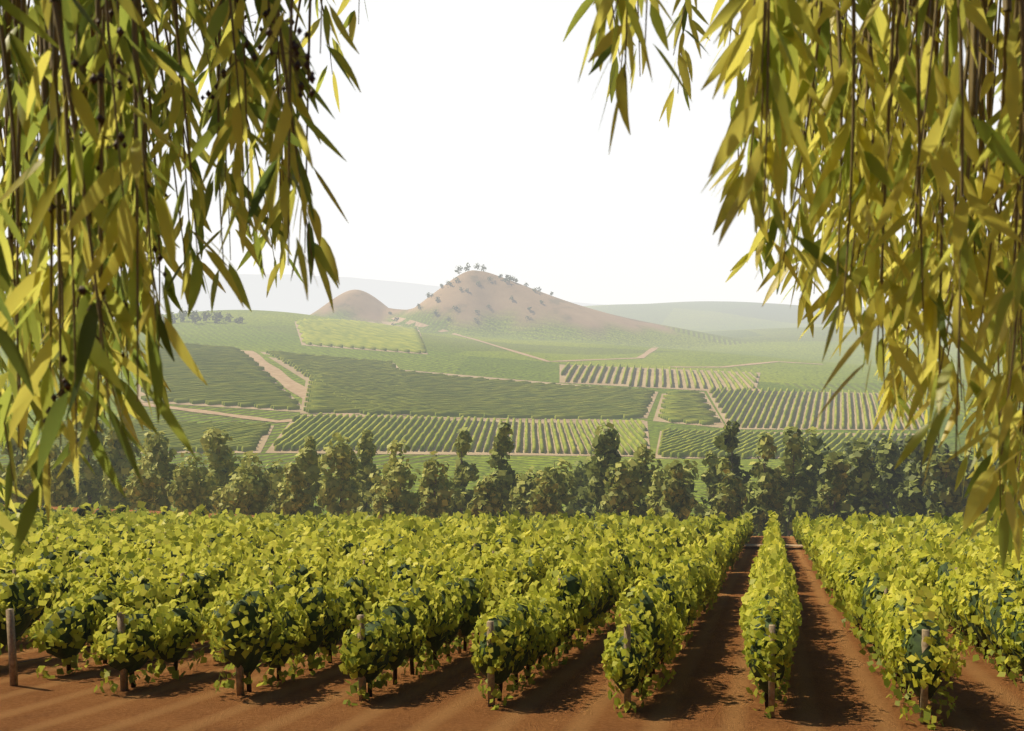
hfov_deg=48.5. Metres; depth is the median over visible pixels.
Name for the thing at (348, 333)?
vine rows
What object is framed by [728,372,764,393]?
dirt road
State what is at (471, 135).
sky
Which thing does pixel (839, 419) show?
field soil
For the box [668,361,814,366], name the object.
dirt road
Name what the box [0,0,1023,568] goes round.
eucalyptus
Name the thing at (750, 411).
vine rows
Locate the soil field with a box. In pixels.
[36,425,273,452]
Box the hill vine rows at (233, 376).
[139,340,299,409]
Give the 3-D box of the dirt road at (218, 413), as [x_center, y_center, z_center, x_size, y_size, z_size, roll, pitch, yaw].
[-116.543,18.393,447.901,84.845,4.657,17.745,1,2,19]
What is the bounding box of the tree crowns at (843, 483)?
[0,412,1023,535]
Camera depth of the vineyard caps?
27.62 m
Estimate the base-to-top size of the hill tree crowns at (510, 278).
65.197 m
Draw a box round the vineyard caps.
[0,506,1023,698]
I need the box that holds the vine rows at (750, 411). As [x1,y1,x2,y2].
[709,387,923,428]
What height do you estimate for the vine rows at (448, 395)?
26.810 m
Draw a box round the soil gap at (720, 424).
[653,392,723,427]
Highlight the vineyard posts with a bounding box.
[6,530,1004,724]
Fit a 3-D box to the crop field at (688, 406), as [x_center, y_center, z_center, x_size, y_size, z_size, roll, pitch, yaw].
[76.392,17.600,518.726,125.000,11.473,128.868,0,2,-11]
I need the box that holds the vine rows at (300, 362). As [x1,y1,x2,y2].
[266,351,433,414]
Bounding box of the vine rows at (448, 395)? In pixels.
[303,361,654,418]
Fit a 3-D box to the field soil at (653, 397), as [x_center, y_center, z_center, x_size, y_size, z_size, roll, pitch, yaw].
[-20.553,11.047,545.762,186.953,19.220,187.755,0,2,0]
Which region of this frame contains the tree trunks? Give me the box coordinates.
[16,439,1020,535]
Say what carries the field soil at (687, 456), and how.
on the terrain ground
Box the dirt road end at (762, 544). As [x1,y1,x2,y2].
[744,544,801,545]
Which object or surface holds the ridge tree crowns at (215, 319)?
on the terrain ground
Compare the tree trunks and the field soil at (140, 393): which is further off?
the field soil at (140, 393)
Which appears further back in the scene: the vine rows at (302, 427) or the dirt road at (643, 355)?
the dirt road at (643, 355)
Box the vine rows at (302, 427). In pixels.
[273,412,647,454]
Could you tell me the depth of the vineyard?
27.23 m
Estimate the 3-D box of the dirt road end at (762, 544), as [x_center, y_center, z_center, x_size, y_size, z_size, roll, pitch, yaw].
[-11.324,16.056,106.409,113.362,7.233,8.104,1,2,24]
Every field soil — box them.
[138,382,305,411]
[294,321,427,353]
[300,370,657,417]
[560,364,759,392]
[655,431,926,457]
[707,390,924,429]
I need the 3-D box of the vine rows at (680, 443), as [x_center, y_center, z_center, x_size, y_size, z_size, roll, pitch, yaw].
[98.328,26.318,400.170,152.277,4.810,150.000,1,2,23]
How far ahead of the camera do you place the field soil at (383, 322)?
763.76 m
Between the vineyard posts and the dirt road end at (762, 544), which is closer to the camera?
the vineyard posts
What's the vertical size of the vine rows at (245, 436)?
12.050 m
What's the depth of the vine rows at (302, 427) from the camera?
409.37 m
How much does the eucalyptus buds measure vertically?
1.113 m
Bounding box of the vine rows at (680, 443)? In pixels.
[658,428,941,457]
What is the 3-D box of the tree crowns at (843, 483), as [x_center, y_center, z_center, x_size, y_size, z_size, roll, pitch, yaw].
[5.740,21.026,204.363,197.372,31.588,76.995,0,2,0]
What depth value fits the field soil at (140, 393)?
466.13 m
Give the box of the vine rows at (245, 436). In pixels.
[35,419,270,451]
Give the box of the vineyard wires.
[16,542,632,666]
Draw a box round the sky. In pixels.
[0,0,1011,306]
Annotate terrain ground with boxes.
[0,270,1023,730]
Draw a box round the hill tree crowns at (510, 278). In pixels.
[388,263,553,324]
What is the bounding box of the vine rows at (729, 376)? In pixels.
[561,362,757,391]
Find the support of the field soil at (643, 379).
on the terrain ground
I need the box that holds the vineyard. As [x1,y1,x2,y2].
[0,501,1023,729]
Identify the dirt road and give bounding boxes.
[141,402,292,421]
[240,350,363,417]
[307,415,644,420]
[391,317,658,361]
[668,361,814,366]
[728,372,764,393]
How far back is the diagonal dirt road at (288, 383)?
552.87 m
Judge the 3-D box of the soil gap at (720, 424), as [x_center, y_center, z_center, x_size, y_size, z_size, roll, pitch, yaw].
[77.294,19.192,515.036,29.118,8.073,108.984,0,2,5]
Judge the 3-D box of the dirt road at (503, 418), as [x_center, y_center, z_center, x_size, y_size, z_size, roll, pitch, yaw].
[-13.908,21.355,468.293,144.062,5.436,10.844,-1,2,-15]
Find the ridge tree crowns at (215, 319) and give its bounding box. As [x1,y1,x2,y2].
[162,307,245,323]
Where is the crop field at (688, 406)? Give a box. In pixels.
[658,390,719,424]
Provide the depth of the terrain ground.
32.82 m
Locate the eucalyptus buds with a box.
[9,0,315,423]
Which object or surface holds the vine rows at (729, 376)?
on the terrain ground
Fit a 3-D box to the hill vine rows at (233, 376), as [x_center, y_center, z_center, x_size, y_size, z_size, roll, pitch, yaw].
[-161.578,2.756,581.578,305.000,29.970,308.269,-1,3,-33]
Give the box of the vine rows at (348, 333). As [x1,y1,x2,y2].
[296,318,426,352]

